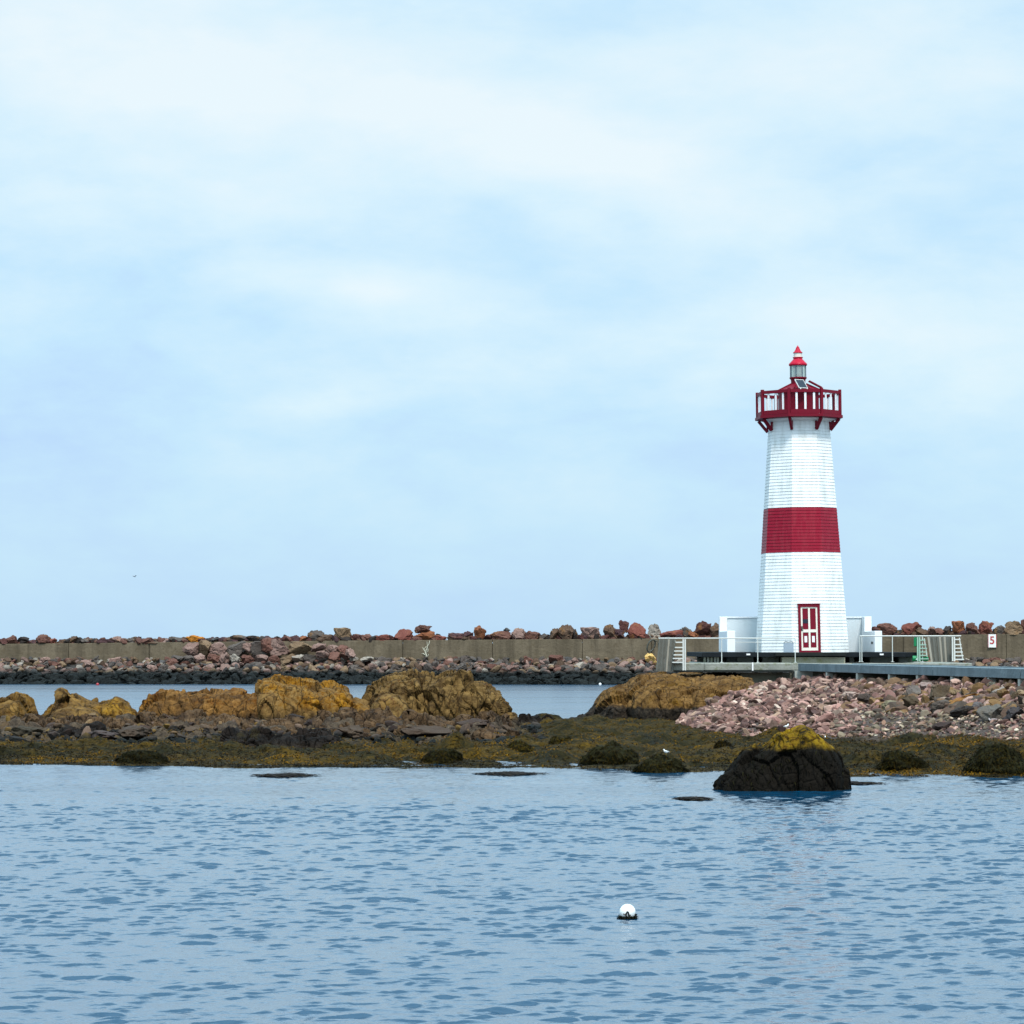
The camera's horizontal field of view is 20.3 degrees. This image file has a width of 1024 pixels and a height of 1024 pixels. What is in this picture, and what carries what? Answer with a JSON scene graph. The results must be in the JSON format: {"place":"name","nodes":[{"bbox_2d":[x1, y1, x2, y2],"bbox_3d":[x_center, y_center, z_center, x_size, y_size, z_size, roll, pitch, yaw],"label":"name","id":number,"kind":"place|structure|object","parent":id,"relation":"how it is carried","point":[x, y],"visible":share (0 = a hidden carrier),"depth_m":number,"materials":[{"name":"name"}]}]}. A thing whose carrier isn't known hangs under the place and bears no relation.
{"place":"outdoors","nodes":[
{"label":"outdoors","id":0,"kind":"place"},
{"bbox_2d":[0,684,1023,1023],"bbox_3d":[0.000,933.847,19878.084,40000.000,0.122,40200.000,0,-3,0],"label":"water","id":1,"kind":"structure","parent":0,"point":[160,894],"depth_m":40.66,"materials":[{"name":"blue liquid"}]},
{"bbox_2d":[252,772,319,777],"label":"floating seaweed","id":2,"kind":"object","parent":1,"relation":"on","point":[288,774],"visible":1,"depth_m":77.71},
{"bbox_2d":[472,771,547,775],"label":"floating seaweed","id":3,"kind":"object","parent":1,"relation":"on","point":[511,773],"visible":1,"depth_m":78.80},
{"bbox_2d":[617,904,638,919],"bbox_3d":[1.509,5.219,37.243,0.304,0.216,0.294,0,-3,0],"label":"buoy","id":4,"kind":"object","parent":1,"relation":"on","point":[627,911],"visible":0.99,"depth_m":37.16,"materials":[{"name":"white plastic"}]},
{"bbox_2d":[672,796,714,800],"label":"floating seaweed","id":5,"kind":"object","parent":1,"relation":"on","point":[693,798],"visible":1,"depth_m":65.77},
{"bbox_2d":[712,725,851,790],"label":"boulder","id":6,"kind":"object","parent":1,"relation":"in","point":[801,758],"visible":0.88,"depth_m":69.96,"materials":[{"name":"stone"}]},
{"bbox_2d":[0,685,1023,777],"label":"foreshore","id":7,"kind":"structure","parent":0,"point":[560,754],"depth_m":93.23,"materials":[{"name":"plant"}]},
{"bbox_2d":[0,692,37,717],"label":"rock outcrop","id":8,"kind":"object","parent":7,"relation":"on","point":[18,704],"visible":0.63,"depth_m":116.39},
{"bbox_2d":[11,725,44,736],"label":"rock","id":9,"kind":"object","parent":7,"relation":"on","point":[21,730],"visible":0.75,"depth_m":102.42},
{"bbox_2d":[2,713,136,729],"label":"rock ledge","id":10,"kind":"object","parent":7,"relation":"on","point":[112,723],"visible":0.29,"depth_m":108.54,"materials":[{"name":"stone"}]},
{"bbox_2d":[50,706,101,718],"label":"rock outcrop","id":11,"kind":"object","parent":7,"relation":"on","point":[66,711],"visible":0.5,"depth_m":112.87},
{"bbox_2d":[41,687,137,718],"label":"rock outcrop","id":12,"kind":"object","parent":7,"relation":"on","point":[114,707],"visible":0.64,"depth_m":116.22,"materials":[{"name":"stone"}]},
{"bbox_2d":[88,730,118,739],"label":"rock","id":13,"kind":"object","parent":7,"relation":"on","point":[108,735],"visible":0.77,"depth_m":99.42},
{"bbox_2d":[41,721,208,736],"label":"rock ledge","id":14,"kind":"object","parent":7,"relation":"on","point":[96,725],"visible":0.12,"depth_m":103.67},
{"bbox_2d":[118,725,152,737],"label":"rock","id":15,"kind":"object","parent":7,"relation":"on","point":[136,731],"visible":0.98,"depth_m":101.57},
{"bbox_2d":[113,750,169,763],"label":"seaweed mound","id":16,"kind":"object","parent":7,"relation":"on","point":[138,756],"visible":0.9,"depth_m":85.58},
{"bbox_2d":[165,722,201,731],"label":"rock","id":17,"kind":"object","parent":7,"relation":"on","point":[191,728],"visible":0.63,"depth_m":103.92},
{"bbox_2d":[138,687,258,719],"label":"rock outcrop","id":18,"kind":"object","parent":7,"relation":"on","point":[238,702],"visible":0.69,"depth_m":115.62,"materials":[{"name":"stone"}]},
{"bbox_2d":[134,709,339,729],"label":"rock ledge","id":19,"kind":"object","parent":7,"relation":"on","point":[194,715],"visible":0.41,"depth_m":109.43,"materials":[{"name":"stone"}]},
{"bbox_2d":[0,712,547,743],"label":"reef stones","id":20,"kind":"object","parent":7,"relation":"on","point":[532,727],"visible":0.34,"depth_m":101.77,"materials":[{"name":"stone"}]},
{"bbox_2d":[220,726,340,747],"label":"rock ledge","id":21,"kind":"object","parent":7,"relation":"on","point":[300,738],"visible":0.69,"depth_m":94.65,"materials":[{"name":"stone"}]},
{"bbox_2d":[255,674,369,720],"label":"rock outcrop","id":22,"kind":"object","parent":7,"relation":"on","point":[279,696],"visible":0.66,"depth_m":114.40,"materials":[{"name":"stone"}]},
{"bbox_2d":[336,725,363,738],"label":"rock","id":23,"kind":"object","parent":7,"relation":"on","point":[354,731],"visible":0.91,"depth_m":100.89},
{"bbox_2d":[370,692,408,716],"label":"rock outcrop","id":24,"kind":"object","parent":7,"relation":"on","point":[397,704],"visible":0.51,"depth_m":113.77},
{"bbox_2d":[271,724,519,740],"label":"rock ledge","id":25,"kind":"object","parent":7,"relation":"on","point":[480,733],"visible":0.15,"depth_m":102.90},
{"bbox_2d":[400,725,450,737],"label":"rock","id":26,"kind":"object","parent":7,"relation":"on","point":[426,730],"visible":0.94,"depth_m":101.02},
{"bbox_2d":[338,706,514,728],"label":"rock ledge","id":27,"kind":"object","parent":7,"relation":"on","point":[369,718],"visible":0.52,"depth_m":109.42,"materials":[{"name":"stone"}]},
{"bbox_2d":[362,668,520,724],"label":"rock outcrop","id":28,"kind":"object","parent":7,"relation":"on","point":[449,695],"visible":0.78,"depth_m":116.12,"materials":[{"name":"stone"}]},
{"bbox_2d":[420,748,463,763],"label":"seaweed mound","id":29,"kind":"object","parent":7,"relation":"on","point":[441,756],"visible":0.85,"depth_m":86.11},
{"bbox_2d":[456,718,490,726],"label":"rock","id":30,"kind":"object","parent":7,"relation":"on","point":[471,721],"visible":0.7,"depth_m":106.67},
{"bbox_2d":[0,713,1023,777],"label":"seaweed","id":31,"kind":"object","parent":7,"relation":"on","point":[214,764],"visible":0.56,"depth_m":88.07,"materials":[{"name":"plant"}]},
{"bbox_2d":[505,740,533,751],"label":"seaweed mound","id":32,"kind":"object","parent":7,"relation":"on","point":[520,746],"visible":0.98,"depth_m":91.00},
{"bbox_2d":[518,713,553,723],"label":"rock ledge","id":33,"kind":"object","parent":7,"relation":"on","point":[525,718],"visible":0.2,"depth_m":123.64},
{"bbox_2d":[549,735,571,744],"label":"seaweed mound","id":34,"kind":"object","parent":7,"relation":"on","point":[554,739],"visible":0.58,"depth_m":95.71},
{"bbox_2d":[578,740,639,765],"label":"seaweed mound","id":35,"kind":"object","parent":7,"relation":"on","point":[611,752],"visible":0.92,"depth_m":84.72,"materials":[{"name":"plant"}]},
{"bbox_2d":[630,753,689,772],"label":"seaweed mound","id":36,"kind":"object","parent":7,"relation":"on","point":[658,763],"visible":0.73,"depth_m":80.02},
{"bbox_2d":[570,671,753,720],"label":"rock outcrop","id":37,"kind":"object","parent":7,"relation":"on","point":[665,695],"visible":0.76,"depth_m":131.07,"materials":[{"name":"stone"}]},
{"bbox_2d":[713,740,732,748],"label":"seaweed mound","id":38,"kind":"object","parent":7,"relation":"on","point":[719,744],"visible":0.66,"depth_m":93.03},
{"bbox_2d":[663,661,971,682],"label":"deck","id":39,"kind":"structure","parent":7,"relation":"on","point":[716,666],"depth_m":134.83,"materials":[{"name":"concrete"}]},
{"bbox_2d":[656,639,675,670],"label":"plank screen","id":40,"kind":"object","parent":39,"relation":"on","point":[665,654],"visible":1,"depth_m":134.75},
{"bbox_2d":[672,639,685,669],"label":"ladder","id":41,"kind":"object","parent":39,"relation":"on","point":[683,642],"visible":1,"depth_m":134.51,"materials":[{"name":"metal"}]},
{"bbox_2d":[658,638,796,662],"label":"railing","id":42,"kind":"object","parent":39,"relation":"on","point":[757,642],"visible":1,"depth_m":135.14,"materials":[{"name":"metal"}]},
{"bbox_2d":[687,652,916,662],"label":"platform","id":43,"kind":"structure","parent":39,"relation":"on","point":[822,657],"depth_m":136.85,"materials":[{"name":"concrete"}]},
{"bbox_2d":[784,641,793,656],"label":"notice board","id":44,"kind":"object","parent":43,"relation":"on","point":[788,647],"visible":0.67,"depth_m":136.72,"materials":[{"name":"paint"}]},
{"bbox_2d":[719,617,881,651],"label":"parapet","id":45,"kind":"structure","parent":43,"relation":"on","point":[744,627],"depth_m":142.94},
{"bbox_2d":[755,345,848,651],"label":"lighthouse","id":46,"kind":"object","parent":43,"relation":"on","point":[801,600],"visible":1,"depth_m":138.70,"materials":[{"name":"white paint"}]},
{"bbox_2d":[797,603,820,651],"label":"door","id":47,"kind":"structure","parent":46,"relation":"in","point":[809,632],"depth_m":137.76,"materials":[{"name":"red paint"}]},
{"bbox_2d":[859,635,960,661],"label":"railing","id":48,"kind":"object","parent":39,"relation":"on","point":[892,636],"visible":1,"depth_m":136.60,"materials":[{"name":"metal"}]},
{"bbox_2d":[912,637,927,661],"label":"green stand","id":49,"kind":"object","parent":39,"relation":"on","point":[914,658],"visible":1,"depth_m":136.62,"materials":[{"name":"paint"}]},
{"bbox_2d":[917,637,928,660],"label":"ladder","id":50,"kind":"object","parent":39,"relation":"on","point":[925,648],"visible":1,"depth_m":136.52,"materials":[{"name":"metal"}]},
{"bbox_2d":[927,637,953,661],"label":"plank screen","id":51,"kind":"object","parent":39,"relation":"on","point":[946,656],"visible":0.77,"depth_m":138.26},
{"bbox_2d":[952,637,963,660],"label":"ladder","id":52,"kind":"object","parent":39,"relation":"on","point":[961,651],"visible":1,"depth_m":137.71,"materials":[{"name":"metal"}]},
{"bbox_2d":[675,672,1023,740],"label":"bank stones","id":53,"kind":"object","parent":7,"relation":"on","point":[756,702],"visible":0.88,"depth_m":110.53,"materials":[{"name":"stone"}]},
{"bbox_2d":[857,693,873,702],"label":"boulder","id":54,"kind":"object","parent":7,"relation":"on","point":[864,697],"visible":0.59,"depth_m":113.20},
{"bbox_2d":[875,749,929,770],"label":"seaweed mound","id":55,"kind":"object","parent":7,"relation":"on","point":[896,759],"visible":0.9,"depth_m":80.42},
{"bbox_2d":[901,695,918,706],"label":"boulder","id":56,"kind":"object","parent":7,"relation":"on","point":[909,701],"visible":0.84,"depth_m":107.34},
{"bbox_2d":[798,663,1023,685],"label":"gangway","id":57,"kind":"object","parent":7,"relation":"on","point":[909,671],"visible":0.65,"depth_m":117.08,"materials":[{"name":"metal"}]},
{"bbox_2d":[906,685,920,694],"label":"boulder","id":58,"kind":"object","parent":7,"relation":"on","point":[914,689],"visible":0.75,"depth_m":109.98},
{"bbox_2d":[929,685,949,699],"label":"boulder","id":59,"kind":"object","parent":7,"relation":"on","point":[939,690],"visible":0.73,"depth_m":106.78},
{"bbox_2d":[930,699,950,710],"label":"boulder","id":60,"kind":"object","parent":7,"relation":"on","point":[938,704],"visible":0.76,"depth_m":103.93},
{"bbox_2d":[931,722,951,730],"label":"boulder","id":61,"kind":"object","parent":7,"relation":"on","point":[937,726],"visible":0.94,"depth_m":98.89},
{"bbox_2d":[949,705,973,717],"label":"boulder","id":62,"kind":"object","parent":7,"relation":"on","point":[959,711],"visible":1,"depth_m":100.55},
{"bbox_2d":[949,693,978,703],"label":"boulder","id":63,"kind":"object","parent":7,"relation":"on","point":[959,699],"visible":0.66,"depth_m":103.83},
{"bbox_2d":[976,704,1003,721],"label":"boulder","id":64,"kind":"object","parent":7,"relation":"on","point":[985,713],"visible":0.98,"depth_m":97.80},
{"bbox_2d":[961,743,1023,774],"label":"seaweed mound","id":65,"kind":"object","parent":7,"relation":"on","point":[999,758],"visible":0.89,"depth_m":78.52,"materials":[{"name":"plant"}]},
{"bbox_2d":[1002,706,1023,720],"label":"boulder","id":66,"kind":"object","parent":7,"relation":"on","point":[1012,712],"visible":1,"depth_m":96.48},
{"bbox_2d":[0,0,1023,642],"label":"sky","id":67,"kind":"structure","parent":0,"point":[372,317],"materials":[{"name":"blue"}]},
{"bbox_2d":[11,643,1021,683],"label":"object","id":68,"kind":"structure","parent":0,"point":[261,677],"depth_m":267.56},
{"bbox_2d":[219,652,228,663],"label":"boulder","id":69,"kind":"object","parent":68,"relation":"on","point":[224,658],"visible":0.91,"depth_m":271.79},
{"bbox_2d":[250,641,266,655],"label":"boulder","id":70,"kind":"object","parent":68,"relation":"on","point":[255,648],"visible":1,"depth_m":272.55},
{"bbox_2d":[260,638,272,652],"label":"boulder","id":71,"kind":"object","parent":70,"relation":"on","point":[266,645],"visible":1,"depth_m":272.58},
{"bbox_2d":[286,641,311,654],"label":"boulder","id":72,"kind":"object","parent":68,"relation":"on","point":[297,647],"visible":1,"depth_m":272.60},
{"bbox_2d":[315,650,328,658],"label":"boulder","id":73,"kind":"object","parent":68,"relation":"on","point":[321,654],"visible":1,"depth_m":271.07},
{"bbox_2d":[325,645,338,654],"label":"boulder","id":74,"kind":"object","parent":68,"relation":"on","point":[330,648],"visible":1,"depth_m":272.38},
{"bbox_2d":[0,655,1023,684],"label":"breakwater rubble","id":75,"kind":"object","parent":68,"relation":"on","point":[497,674],"visible":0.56,"depth_m":267.26,"materials":[{"name":"stone"}]},
{"bbox_2d":[182,642,199,655],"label":"boulder","id":76,"kind":"object","parent":75,"relation":"on","point":[190,648],"visible":1,"depth_m":273.24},
{"bbox_2d":[199,640,210,656],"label":"boulder","id":77,"kind":"object","parent":75,"relation":"on","point":[204,647],"visible":1,"depth_m":272.92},
{"bbox_2d":[206,653,219,662],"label":"boulder","id":78,"kind":"object","parent":75,"relation":"on","point":[213,658],"visible":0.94,"depth_m":271.61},
{"bbox_2d":[209,642,226,654],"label":"boulder","id":79,"kind":"object","parent":75,"relation":"on","point":[218,648],"visible":1,"depth_m":272.83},
{"bbox_2d":[226,641,245,656],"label":"boulder","id":80,"kind":"object","parent":75,"relation":"on","point":[237,649],"visible":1,"depth_m":272.77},
{"bbox_2d":[241,655,254,663],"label":"boulder","id":81,"kind":"object","parent":75,"relation":"on","point":[246,659],"visible":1,"depth_m":271.49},
{"bbox_2d":[269,639,289,654],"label":"boulder","id":82,"kind":"object","parent":75,"relation":"on","point":[278,646],"visible":1,"depth_m":272.35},
{"bbox_2d":[279,653,295,663],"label":"boulder","id":83,"kind":"object","parent":75,"relation":"on","point":[287,659],"visible":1,"depth_m":270.89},
{"bbox_2d":[311,643,325,651],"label":"boulder","id":84,"kind":"object","parent":75,"relation":"on","point":[318,647],"visible":1,"depth_m":272.29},
{"bbox_2d":[328,651,340,660],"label":"boulder","id":85,"kind":"object","parent":75,"relation":"on","point":[334,656],"visible":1,"depth_m":271.09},
{"bbox_2d":[0,634,1023,662],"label":"sea wall","id":86,"kind":"structure","parent":68,"relation":"on","point":[1010,646],"depth_m":272.59,"materials":[{"name":"concrete"}]},
{"bbox_2d":[36,634,50,642],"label":"boulder","id":87,"kind":"object","parent":86,"relation":"on","point":[41,638],"visible":1,"depth_m":275.43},
{"bbox_2d":[307,630,323,640],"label":"boulder","id":88,"kind":"object","parent":86,"relation":"on","point":[315,634],"visible":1,"depth_m":274.14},
{"bbox_2d":[333,627,351,639],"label":"boulder","id":89,"kind":"object","parent":86,"relation":"on","point":[342,632],"visible":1,"depth_m":273.88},
{"bbox_2d":[394,629,412,639],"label":"boulder","id":90,"kind":"object","parent":86,"relation":"on","point":[403,634],"visible":1,"depth_m":273.69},
{"bbox_2d":[415,631,434,639],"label":"boulder","id":91,"kind":"object","parent":86,"relation":"on","point":[427,635],"visible":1,"depth_m":273.42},
{"bbox_2d":[414,625,431,632],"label":"boulder","id":92,"kind":"object","parent":91,"relation":"on","point":[421,628],"visible":1,"depth_m":273.50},
{"bbox_2d":[474,625,485,639],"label":"boulder","id":93,"kind":"object","parent":86,"relation":"on","point":[479,632],"visible":1,"depth_m":273.16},
{"bbox_2d":[490,631,511,639],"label":"boulder","id":94,"kind":"object","parent":86,"relation":"on","point":[500,635],"visible":1,"depth_m":272.95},
{"bbox_2d":[0,629,1023,644],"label":"crest rubble","id":95,"kind":"object","parent":86,"relation":"on","point":[140,640],"visible":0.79,"depth_m":273.61,"materials":[{"name":"stone"}]},
{"bbox_2d":[511,628,525,638],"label":"boulder","id":96,"kind":"object","parent":86,"relation":"on","point":[517,633],"visible":1,"depth_m":272.73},
{"bbox_2d":[524,631,540,638],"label":"boulder","id":97,"kind":"object","parent":86,"relation":"on","point":[532,635],"visible":1,"depth_m":272.79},
{"bbox_2d":[558,624,573,638],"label":"boulder","id":98,"kind":"object","parent":86,"relation":"on","point":[565,631],"visible":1,"depth_m":272.28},
{"bbox_2d":[580,627,600,637],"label":"boulder","id":99,"kind":"object","parent":86,"relation":"on","point":[590,632],"visible":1,"depth_m":272.41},
{"bbox_2d":[603,624,616,638],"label":"boulder","id":100,"kind":"object","parent":86,"relation":"on","point":[609,629],"visible":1,"depth_m":272.34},
{"bbox_2d":[614,629,624,637],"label":"boulder","id":101,"kind":"object","parent":86,"relation":"on","point":[619,633],"visible":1,"depth_m":272.15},
{"bbox_2d":[618,620,628,632],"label":"boulder","id":102,"kind":"object","parent":101,"relation":"on","point":[624,625],"visible":1,"depth_m":272.77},
{"bbox_2d":[627,622,645,638],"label":"boulder","id":103,"kind":"object","parent":86,"relation":"on","point":[635,629],"visible":1,"depth_m":272.14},
{"bbox_2d":[647,623,660,638],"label":"boulder","id":104,"kind":"object","parent":86,"relation":"on","point":[654,630],"visible":0.98,"depth_m":272.04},
{"bbox_2d":[659,630,682,637],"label":"boulder","id":105,"kind":"object","parent":86,"relation":"on","point":[673,633],"visible":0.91,"depth_m":271.90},
{"bbox_2d":[693,621,710,634],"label":"boulder","id":106,"kind":"object","parent":86,"relation":"on","point":[702,627],"visible":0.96,"depth_m":271.72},
{"bbox_2d":[710,623,718,636],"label":"boulder","id":107,"kind":"object","parent":86,"relation":"on","point":[714,629],"visible":0.77,"depth_m":271.49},
{"bbox_2d":[877,623,897,634],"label":"boulder","id":108,"kind":"object","parent":86,"relation":"on","point":[888,629],"visible":0.78,"depth_m":270.53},
{"bbox_2d":[901,622,921,634],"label":"boulder","id":109,"kind":"object","parent":86,"relation":"on","point":[908,628],"visible":0.91,"depth_m":270.64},
{"bbox_2d":[951,621,965,632],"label":"boulder","id":110,"kind":"object","parent":86,"relation":"on","point":[958,626],"visible":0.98,"depth_m":270.25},
{"bbox_2d":[965,622,979,634],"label":"boulder","id":111,"kind":"object","parent":86,"relation":"on","point":[972,626],"visible":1,"depth_m":270.19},
{"bbox_2d":[978,621,993,633],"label":"boulder","id":112,"kind":"object","parent":86,"relation":"on","point":[985,626],"visible":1,"depth_m":270.15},
{"bbox_2d":[988,634,996,646],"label":"number sign","id":113,"kind":"object","parent":86,"relation":"attached to","point":[992,640],"visible":1,"depth_m":269.42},
{"bbox_2d":[1004,621,1022,634],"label":"boulder","id":114,"kind":"object","parent":86,"relation":"on","point":[1014,628],"visible":1,"depth_m":269.69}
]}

